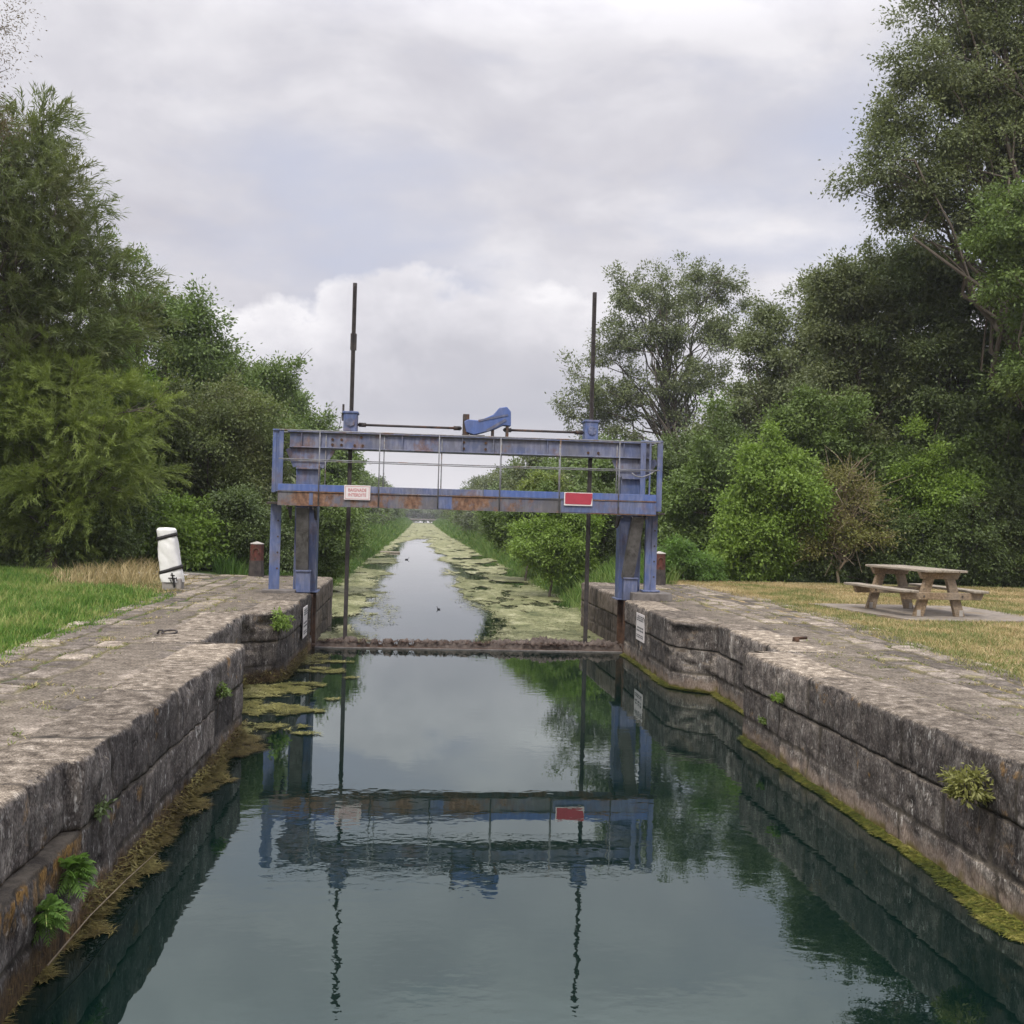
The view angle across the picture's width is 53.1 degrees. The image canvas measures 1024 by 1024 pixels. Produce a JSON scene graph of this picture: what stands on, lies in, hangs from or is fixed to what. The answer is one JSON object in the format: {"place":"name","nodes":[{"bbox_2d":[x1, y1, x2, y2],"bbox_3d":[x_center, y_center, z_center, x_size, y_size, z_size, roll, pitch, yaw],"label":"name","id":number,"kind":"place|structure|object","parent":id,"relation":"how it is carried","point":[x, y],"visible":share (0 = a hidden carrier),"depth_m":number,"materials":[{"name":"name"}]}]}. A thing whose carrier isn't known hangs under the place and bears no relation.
{"place":"outdoors","nodes":[
{"label":"outdoors","id":0,"kind":"place"},
{"bbox_2d":[0,565,179,661],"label":"grass","id":1,"kind":"structure","parent":0,"point":[30,603],"depth_m":15.57,"materials":[{"name":"plant"}]},
{"bbox_2d":[0,574,292,748],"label":"pavement","id":2,"kind":"structure","parent":0,"point":[77,669],"depth_m":10.67,"materials":[{"name":"stone"}]},
{"bbox_2d":[0,575,292,744],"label":"joint weeds","id":3,"kind":"object","parent":2,"relation":"on","point":[101,653],"visible":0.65,"depth_m":11.84,"materials":[{"name":"green plant"}]},
{"bbox_2d":[156,527,184,589],"bbox_3d":[-6.538,0.915,19.598,0.546,1.237,0.396,2,0,-5],"label":"wrapped post","id":4,"kind":"object","parent":2,"relation":"on","point":[171,573],"visible":0.99,"depth_m":19.45,"materials":[{"name":"plastic"}]},
{"bbox_2d":[248,542,263,576],"bbox_3d":[-5.947,1.103,23.857,0.342,0.830,0.362,2,0,-28],"label":"bollard","id":5,"kind":"object","parent":2,"relation":"on","point":[256,564],"visible":1,"depth_m":23.74,"materials":[{"name":"metal"}]},
{"bbox_2d":[261,589,295,592],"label":"concrete plinth","id":6,"kind":"structure","parent":2,"relation":"on","point":[278,590],"depth_m":19.11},
{"bbox_2d":[0,530,1023,708],"bbox_3d":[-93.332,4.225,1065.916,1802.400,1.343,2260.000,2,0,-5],"label":"ground","id":7,"kind":"structure","parent":0,"point":[209,571],"depth_m":24.12,"materials":[{"name":"plant"}]},
{"bbox_2d":[0,0,46,166],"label":"twiggy tree","id":8,"kind":"object","parent":7,"relation":"on","point":[1,114],"visible":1,"depth_m":20.74,"materials":[{"name":"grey plant"}]},
{"bbox_2d":[0,455,170,568],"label":"bramble shrub","id":9,"kind":"object","parent":7,"relation":"on","point":[123,539],"visible":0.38,"depth_m":23.52,"materials":[{"name":"green plant"}]},
{"bbox_2d":[0,81,186,441],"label":"feathery tree","id":10,"kind":"object","parent":7,"relation":"on","point":[27,221],"visible":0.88,"depth_m":24.00,"materials":[{"name":"green plant"}]},
{"bbox_2d":[0,319,194,570],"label":"tamarisk tree","id":11,"kind":"object","parent":7,"relation":"on","point":[42,417],"visible":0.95,"depth_m":22.85,"materials":[{"name":"green plant"}]},
{"bbox_2d":[36,555,201,594],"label":"dry grass","id":12,"kind":"structure","parent":7,"relation":"on","point":[146,574],"depth_m":21.04,"materials":[{"name":"plant"}]},
{"bbox_2d":[60,314,194,562],"bbox_3d":[-10.606,-2.004,28.357,3.256,7.144,3.799,1,0,40],"label":"leafy tree","id":13,"kind":"object","parent":7,"relation":"on","point":[131,348],"visible":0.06,"depth_m":27.95,"materials":[{"name":"green plant"}]},
{"bbox_2d":[0,575,332,1023],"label":"canal wall","id":14,"kind":"structure","parent":7,"relation":"on","point":[143,745],"depth_m":7.25,"materials":[{"name":"stone"}]},
{"bbox_2d":[31,893,72,946],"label":"wall fern","id":15,"kind":"object","parent":14,"relation":"attached to","point":[52,906],"depth_m":5.51,"materials":[{"name":"green plant"}]},
{"bbox_2d":[55,852,97,901],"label":"wall fern","id":16,"kind":"object","parent":14,"relation":"attached to","point":[77,866],"depth_m":5.87,"materials":[{"name":"green plant"}]},
{"bbox_2d":[93,795,116,828],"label":"wall plant","id":17,"kind":"object","parent":14,"relation":"attached to","point":[104,806],"depth_m":6.49,"materials":[{"name":"green plant"}]},
{"bbox_2d":[156,629,177,633],"bbox_3d":[-4.184,1.463,12.505,0.216,0.062,0.230,1,0,35],"label":"mooring ring","id":18,"kind":"object","parent":14,"relation":"on","point":[163,631],"visible":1,"depth_m":12.47,"materials":[{"name":"metal"}]},
{"bbox_2d":[215,680,231,718],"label":"wall plant","id":19,"kind":"object","parent":14,"relation":"attached to","point":[223,691],"depth_m":10.22,"materials":[{"name":"green plant"}]},
{"bbox_2d":[270,606,295,631],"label":"wall plant","id":20,"kind":"object","parent":14,"relation":"attached to","point":[280,624],"depth_m":15.41,"materials":[{"name":"green plant"}]},
{"bbox_2d":[302,605,307,638],"bbox_3d":[-3.635,1.923,17.996,0.014,0.530,0.600,2,0,-5],"label":"notice board","id":21,"kind":"object","parent":14,"relation":"attached to","point":[305,613],"visible":1,"depth_m":17.93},
{"bbox_2d":[112,485,238,571],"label":"elder shrub","id":22,"kind":"object","parent":7,"relation":"on","point":[195,540],"visible":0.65,"depth_m":25.28,"materials":[{"name":"green plant"}]},
{"bbox_2d":[65,225,304,469],"bbox_3d":[-11.834,-4.055,35.757,8.042,11.264,6.897,2,0,-37],"label":"broad tree","id":23,"kind":"object","parent":7,"relation":"on","point":[199,354],"visible":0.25,"depth_m":34.64,"materials":[{"name":"green plant"}]},
{"bbox_2d":[117,362,307,566],"bbox_3d":[-8.304,-1.254,28.893,5.483,5.769,4.921,2,0,-5],"label":"ivy tree","id":24,"kind":"object","parent":7,"relation":"on","point":[213,420],"visible":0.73,"depth_m":28.29,"materials":[{"name":"green plant"}]},
{"bbox_2d":[184,475,294,575],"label":"arching shrub","id":25,"kind":"object","parent":7,"relation":"on","point":[248,522],"visible":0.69,"depth_m":26.14,"materials":[{"name":"green plant"}]},
{"bbox_2d":[168,374,323,523],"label":"tree","id":26,"kind":"object","parent":7,"relation":"on","point":[270,494],"visible":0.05,"depth_m":35.21,"materials":[{"name":"green plant"}]},
{"bbox_2d":[236,348,312,544],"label":"slender tree","id":27,"kind":"object","parent":7,"relation":"on","point":[282,381],"visible":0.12,"depth_m":37.60,"materials":[{"name":"green plant"}]},
{"bbox_2d":[269,399,334,484],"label":"tree","id":28,"kind":"object","parent":7,"relation":"on","point":[328,474],"visible":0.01,"depth_m":46.47,"materials":[{"name":"green plant"}]},
{"bbox_2d":[206,517,412,587],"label":"bank grass","id":29,"kind":"structure","parent":7,"relation":"on","point":[386,535],"depth_m":59.42,"materials":[{"name":"plant"}]},
{"bbox_2d":[266,473,376,582],"bbox_3d":[-6.197,0.508,32.618,3.845,3.621,3.337,2,0,-5],"label":"bank shrub","id":30,"kind":"object","parent":7,"relation":"on","point":[332,542],"visible":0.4,"depth_m":32.20,"materials":[{"name":"green plant"}]},
{"bbox_2d":[275,383,368,509],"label":"sloping tree","id":31,"kind":"object","parent":7,"relation":"on","point":[338,469],"visible":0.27,"depth_m":50.72,"materials":[{"name":"green plant"}]},
{"bbox_2d":[309,415,368,531],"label":"tree","id":32,"kind":"object","parent":7,"relation":"on","point":[359,508],"visible":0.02,"depth_m":58.81,"materials":[{"name":"green plant"}]},
{"bbox_2d":[360,468,381,508],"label":"tree","id":33,"kind":"object","parent":7,"relation":"on","point":[372,480],"visible":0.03,"depth_m":116.58,"materials":[{"name":"green plant"}]},
{"bbox_2d":[360,475,385,523],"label":"tree","id":34,"kind":"object","parent":7,"relation":"on","point":[378,516],"visible":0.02,"depth_m":101.90,"materials":[{"name":"green plant"}]},
{"bbox_2d":[359,475,394,525],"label":"tree","id":35,"kind":"object","parent":7,"relation":"on","point":[377,510],"visible":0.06,"depth_m":108.44,"materials":[{"name":"green plant"}]},
{"bbox_2d":[370,479,392,517],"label":"tree","id":36,"kind":"object","parent":7,"relation":"on","point":[386,509],"visible":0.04,"depth_m":131.38,"materials":[{"name":"green plant"}]},
{"bbox_2d":[377,475,400,515],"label":"tree","id":37,"kind":"object","parent":7,"relation":"on","point":[395,509],"visible":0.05,"depth_m":164.55,"materials":[{"name":"green plant"}]},
{"bbox_2d":[404,509,436,522],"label":"distant treeline","id":38,"kind":"object","parent":7,"relation":"on","point":[416,512],"visible":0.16,"depth_m":343.84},
{"bbox_2d":[409,513,436,521],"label":"footbridge","id":39,"kind":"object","parent":7,"relation":"on","point":[421,516],"visible":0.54,"depth_m":298.05,"materials":[{"name":"concrete"}]},
{"bbox_2d":[433,510,440,518],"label":"tree","id":40,"kind":"object","parent":7,"relation":"on","point":[437,515],"visible":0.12,"depth_m":297.75,"materials":[{"name":"green plant"}]},
{"bbox_2d":[449,486,469,522],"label":"tree","id":41,"kind":"object","parent":7,"relation":"on","point":[458,511],"visible":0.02,"depth_m":134.07,"materials":[{"name":"green plant"}]},
{"bbox_2d":[453,474,485,527],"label":"tree","id":42,"kind":"object","parent":7,"relation":"on","point":[471,488],"visible":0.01,"depth_m":126.04,"materials":[{"name":"green plant"}]},
{"bbox_2d":[457,474,487,510],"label":"tree","id":43,"kind":"object","parent":7,"relation":"on","point":[473,481],"visible":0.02,"depth_m":111.61,"materials":[{"name":"green plant"}]},
{"bbox_2d":[458,475,487,515],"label":"tree","id":44,"kind":"object","parent":7,"relation":"on","point":[478,484],"visible":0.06,"depth_m":104.20,"materials":[{"name":"green plant"}]},
{"bbox_2d":[450,471,496,531],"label":"tree","id":45,"kind":"object","parent":7,"relation":"on","point":[465,525],"visible":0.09,"depth_m":98.14,"materials":[{"name":"green plant"}]},
{"bbox_2d":[468,516,479,531],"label":"hedge shrub","id":46,"kind":"object","parent":7,"relation":"on","point":[474,524],"visible":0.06,"depth_m":92.62,"materials":[{"name":"green plant"}]},
{"bbox_2d":[476,522,490,535],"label":"hedge shrub","id":47,"kind":"object","parent":7,"relation":"on","point":[482,531],"visible":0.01,"depth_m":80.66,"materials":[{"name":"green plant"}]},
{"bbox_2d":[470,472,504,525],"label":"tree","id":48,"kind":"object","parent":7,"relation":"on","point":[491,479],"visible":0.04,"depth_m":85.27,"materials":[{"name":"green plant"}]},
{"bbox_2d":[483,464,504,482],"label":"tree","id":49,"kind":"object","parent":7,"relation":"on","point":[495,473],"depth_m":92.26,"materials":[{"name":"green plant"}]},
{"bbox_2d":[475,456,526,524],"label":"tree","id":50,"kind":"object","parent":7,"relation":"on","point":[502,479],"visible":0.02,"depth_m":78.94,"materials":[{"name":"green plant"}]},
{"bbox_2d":[487,456,523,513],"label":"tree","id":51,"kind":"object","parent":7,"relation":"on","point":[508,472],"depth_m":73.13,"materials":[{"name":"green plant"}]},
{"bbox_2d":[4,316,1022,570],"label":"woodland","id":52,"kind":"object","parent":7,"relation":"on","point":[686,450],"depth_m":38.38,"materials":[{"name":"green plant"}]},
{"bbox_2d":[471,476,562,580],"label":"leaning bush","id":53,"kind":"object","parent":7,"relation":"on","point":[496,522],"visible":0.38,"depth_m":40.96,"materials":[{"name":"green plant"}]},
{"bbox_2d":[495,456,551,513],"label":"tree","id":54,"kind":"object","parent":7,"relation":"on","point":[512,483],"visible":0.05,"depth_m":61.79,"materials":[{"name":"green plant"}]},
{"bbox_2d":[518,457,562,488],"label":"tree","id":55,"kind":"object","parent":7,"relation":"on","point":[556,459],"visible":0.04,"depth_m":55.55,"materials":[{"name":"green plant"}]},
{"bbox_2d":[512,465,571,491],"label":"sapling bush","id":56,"kind":"object","parent":7,"relation":"on","point":[528,483],"visible":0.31,"depth_m":42.02,"materials":[{"name":"green plant"}]},
{"bbox_2d":[493,489,614,596],"bbox_3d":[1.392,1.206,33.261,3.866,3.935,2.597,2,0,9],"label":"willow bush","id":57,"kind":"object","parent":7,"relation":"on","point":[559,542],"visible":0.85,"depth_m":32.89,"materials":[{"name":"green plant"}]},
{"bbox_2d":[432,518,688,611],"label":"bank grass","id":58,"kind":"structure","parent":7,"relation":"on","point":[474,540],"depth_m":38.79,"materials":[{"name":"plant"}]},
{"bbox_2d":[537,438,600,492],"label":"tree","id":59,"kind":"object","parent":7,"relation":"on","point":[571,475],"visible":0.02,"depth_m":44.47,"materials":[{"name":"green plant"}]},
{"bbox_2d":[541,429,649,491],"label":"tree","id":60,"kind":"object","parent":7,"relation":"on","point":[568,463],"visible":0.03,"depth_m":46.08,"materials":[{"name":"green plant"}]},
{"bbox_2d":[556,436,647,544],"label":"tree","id":61,"kind":"object","parent":7,"relation":"on","point":[604,476],"visible":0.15,"depth_m":39.85,"materials":[{"name":"green plant"}]},
{"bbox_2d":[575,469,644,567],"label":"dark bush","id":62,"kind":"object","parent":7,"relation":"on","point":[609,543],"visible":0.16,"depth_m":34.09,"materials":[{"name":"green plant"}]},
{"bbox_2d":[545,250,765,449],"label":"tall tree","id":63,"kind":"object","parent":7,"relation":"on","point":[712,329],"visible":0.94,"depth_m":58.52,"materials":[{"name":"green plant"}]},
{"bbox_2d":[640,532,729,582],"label":"nettles","id":64,"kind":"object","parent":7,"relation":"on","point":[701,567],"visible":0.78,"depth_m":26.68,"materials":[{"name":"green plant"}]},
{"bbox_2d":[610,411,784,570],"bbox_3d":[6.373,-0.750,34.672,6.252,5.580,4.338,2,0,-5],"label":"shade tree","id":65,"kind":"object","parent":7,"relation":"on","point":[669,452],"visible":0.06,"depth_m":34.60,"materials":[{"name":"green plant"}]},
{"bbox_2d":[644,384,751,555],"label":"hedge tree","id":66,"kind":"object","parent":7,"relation":"on","point":[688,495],"visible":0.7,"depth_m":31.23,"materials":[{"name":"green plant"}]},
{"bbox_2d":[676,269,846,505],"bbox_3d":[10.155,-3.619,37.605,8.348,11.702,6.292,2,0,-5],"label":"grey tree","id":67,"kind":"object","parent":7,"relation":"on","point":[779,380],"visible":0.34,"depth_m":37.65,"materials":[{"name":"green plant"}]},
{"bbox_2d":[692,418,844,581],"bbox_3d":[7.056,-0.266,28.222,4.381,4.646,3.037,2,0,16],"label":"maple bush","id":68,"kind":"object","parent":7,"relation":"on","point":[755,525],"visible":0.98,"depth_m":27.71,"materials":[{"name":"green plant"}]},
{"bbox_2d":[580,582,1023,923],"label":"canal wall","id":69,"kind":"structure","parent":7,"relation":"on","point":[877,754],"depth_m":9.29,"materials":[{"name":"stone"}]},
{"bbox_2d":[636,612,644,642],"bbox_3d":[2.283,2.054,18.219,0.014,0.480,0.660,2,0,-5],"label":"notice board","id":70,"kind":"object","parent":69,"relation":"attached to","point":[640,632],"visible":1,"depth_m":18.19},
{"bbox_2d":[630,591,671,601],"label":"concrete plinth","id":71,"kind":"structure","parent":69,"relation":"on","point":[653,596],"depth_m":19.69,"materials":[{"name":"concrete"}]},
{"bbox_2d":[267,283,664,642],"bbox_3d":[-0.831,-0.898,19.649,7.540,7.020,1.071,2,0,-5],"label":"lifting gantry","id":72,"kind":"object","parent":71,"relation":"on","point":[629,503],"visible":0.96,"depth_m":19.55,"materials":[{"name":"blue metal"}]},
{"bbox_2d":[344,485,370,499],"bbox_3d":[-2.863,-0.357,18.940,0.480,0.270,0.013,2,0,-5],"label":"warning sign","id":73,"kind":"object","parent":72,"relation":"attached to","point":[355,492],"visible":1,"depth_m":18.94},
{"bbox_2d":[312,636,621,652],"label":"sluice gate","id":74,"kind":"structure","parent":72,"relation":"attached to","point":[540,643],"depth_m":19.90,"materials":[{"name":"wood"}]},
{"bbox_2d":[564,492,592,505],"bbox_3d":[1.250,-0.241,19.304,0.540,0.250,0.012,2,0,-5],"label":"red sign","id":75,"kind":"object","parent":72,"relation":"attached to","point":[576,499],"visible":1,"depth_m":19.30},
{"bbox_2d":[757,715,766,725],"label":"wall plant","id":76,"kind":"object","parent":69,"relation":"attached to","point":[762,721],"depth_m":11.61,"materials":[{"name":"green plant"}]},
{"bbox_2d":[770,690,784,707],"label":"wall plant","id":77,"kind":"object","parent":69,"relation":"attached to","point":[778,697],"depth_m":11.02,"materials":[{"name":"green plant"}]},
{"bbox_2d":[792,636,806,641],"bbox_3d":[3.812,1.686,13.550,0.217,0.080,0.097,2,0,-9],"label":"mooring pin","id":78,"kind":"object","parent":69,"relation":"on","point":[795,639],"visible":0.95,"depth_m":13.52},
{"bbox_2d":[935,761,995,832],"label":"wall plant","id":79,"kind":"object","parent":69,"relation":"attached to","point":[965,788],"depth_m":7.19,"materials":[{"name":"green plant"}]},
{"bbox_2d":[752,381,934,576],"bbox_3d":[10.043,-0.870,30.568,5.813,6.046,3.530,2,0,-5],"label":"hedge tree","id":80,"kind":"object","parent":7,"relation":"on","point":[808,424],"visible":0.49,"depth_m":29.96,"materials":[{"name":"green plant"}]},
{"bbox_2d":[668,579,1023,685],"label":"dry lawn","id":81,"kind":"structure","parent":7,"relation":"on","point":[727,589],"depth_m":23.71,"materials":[{"name":"beige plant"}]},
{"bbox_2d":[789,445,911,582],"bbox_3d":[9.078,0.111,28.250,3.604,3.987,3.232,2,0,-21],"label":"twiggy shrub","id":82,"kind":"object","parent":7,"relation":"on","point":[849,525],"visible":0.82,"depth_m":27.69,"materials":[{"name":"green plant"}]},
{"bbox_2d":[776,233,944,553],"bbox_3d":[11.490,-3.372,32.421,6.315,11.150,4.634,2,0,-5],"label":"oak tree","id":83,"kind":"object","parent":7,"relation":"on","point":[843,296],"visible":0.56,"depth_m":31.93,"materials":[{"name":"green plant"}]},
{"bbox_2d":[791,499,944,584],"bbox_3d":[9.770,0.862,28.494,4.706,2.523,2.616,2,0,-5],"label":"laurel shrub","id":84,"kind":"object","parent":7,"relation":"on","point":[817,570],"visible":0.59,"depth_m":28.10,"materials":[{"name":"green plant"}]},
{"bbox_2d":[809,603,1023,622],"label":"slab","id":85,"kind":"structure","parent":7,"relation":"on","point":[935,612],"depth_m":18.55,"materials":[{"name":"concrete"}]},
{"bbox_2d":[844,564,988,616],"bbox_3d":[7.307,1.414,18.645,1.655,0.819,2.012,2,0,-11],"label":"picnic table","id":86,"kind":"object","parent":85,"relation":"on","point":[921,594],"visible":1,"depth_m":17.91,"materials":[{"name":"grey wood"}]},
{"bbox_2d":[810,0,1023,447],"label":"giant tree","id":87,"kind":"object","parent":7,"relation":"on","point":[989,103],"visible":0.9,"depth_m":28.39,"materials":[{"name":"green plant"}]},
{"bbox_2d":[854,230,1021,579],"bbox_3d":[13.476,-3.230,31.192,5.444,11.000,5.362,2,0,-45],"label":"oak tree","id":88,"kind":"object","parent":7,"relation":"on","point":[954,340],"visible":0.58,"depth_m":30.73,"materials":[{"name":"green plant"}]},
{"bbox_2d":[876,412,1001,566],"bbox_3d":[12.116,-0.338,29.142,3.126,5.062,3.188,1,0,40],"label":"hazel bush","id":89,"kind":"object","parent":7,"relation":"on","point":[924,486],"visible":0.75,"depth_m":28.74,"materials":[{"name":"green plant"}]},
{"bbox_2d":[881,403,1023,582],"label":"hedge tree","id":90,"kind":"object","parent":7,"relation":"on","point":[961,449],"visible":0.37,"depth_m":29.14,"materials":[{"name":"green plant"}]},
{"bbox_2d":[905,456,1023,587],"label":"laurel shrub","id":91,"kind":"object","parent":7,"relation":"on","point":[997,563],"visible":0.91,"depth_m":28.21,"materials":[{"name":"green plant"}]},
{"bbox_2d":[949,168,1023,407],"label":"hanging tree","id":92,"kind":"object","parent":7,"relation":"on","point":[1004,242],"visible":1,"depth_m":25.79,"materials":[{"name":"green plant"}]},
{"bbox_2d":[951,269,1023,521],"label":"oak tree","id":93,"kind":"object","parent":7,"relation":"on","point":[993,399],"visible":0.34,"depth_m":29.31,"materials":[{"name":"green plant"}]},
{"bbox_2d":[0,0,1023,588],"label":"sky","id":94,"kind":"structure","parent":0,"point":[475,168],"materials":[{"name":"white"}]},
{"bbox_2d":[4,522,1023,1023],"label":"water","id":95,"kind":"structure","parent":0,"point":[446,836],"depth_m":7.38,"materials":[{"name":"liquid"}]},
{"bbox_2d":[2,648,308,1023],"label":"root fringe","id":96,"kind":"object","parent":95,"relation":"in","point":[92,926],"visible":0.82,"depth_m":7.83,"materials":[{"name":"plant"}]},
{"bbox_2d":[47,852,156,965],"bbox_3d":[-2.543,2.447,6.496,0.016,0.086,2.002,2,0,-3],"label":"dead stem","id":97,"kind":"object","parent":96,"relation":"on","point":[53,958],"visible":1,"depth_m":6.06,"materials":[{"name":"brown plant"}]},
{"bbox_2d":[242,653,359,734],"bbox_3d":[-3.173,2.560,15.216,1.760,0.025,6.965,2,0,-5],"label":"weed mat","id":98,"kind":"object","parent":95,"relation":"on","point":[279,707],"visible":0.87,"depth_m":14.19,"materials":[{"name":"plant"}]},
{"bbox_2d":[380,551,399,552],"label":"floating raft","id":99,"kind":"object","parent":95,"relation":"on","point":[390,551],"visible":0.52,"depth_m":66.48,"materials":[{"name":"grey wood"}]},
{"bbox_2d":[318,556,595,642],"bbox_3d":[-2.766,2.670,40.468,8.465,0.033,40.408,2,0,-5],"label":"loose weed","id":100,"kind":"object","parent":95,"relation":"on","point":[367,637],"visible":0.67,"depth_m":28.55,"materials":[{"name":"plant"}]},
{"bbox_2d":[317,523,605,641],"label":"floating weed","id":101,"kind":"object","parent":95,"relation":"on","point":[440,545],"visible":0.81,"depth_m":33.34,"materials":[{"name":"plant"}]},
{"bbox_2d":[620,653,1023,942],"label":"algae fringe","id":102,"kind":"object","parent":95,"relation":"on","point":[996,917],"visible":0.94,"depth_m":7.83,"materials":[{"name":"plant"}]},
{"bbox_2d":[607,583,1023,735],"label":"pavement","id":103,"kind":"structure","parent":0,"point":[932,684],"depth_m":12.01,"materials":[{"name":"stone"}]},
{"bbox_2d":[656,551,665,585],"bbox_3d":[3.595,1.375,25.003,0.342,0.830,0.362,2,0,-28],"label":"bollard","id":104,"kind":"object","parent":103,"relation":"on","point":[661,570],"visible":0.84,"depth_m":24.87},
{"bbox_2d":[640,584,1023,719],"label":"joint weeds","id":105,"kind":"object","parent":103,"relation":"on","point":[978,681],"visible":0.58,"depth_m":12.26,"materials":[{"name":"green plant"}]}
]}

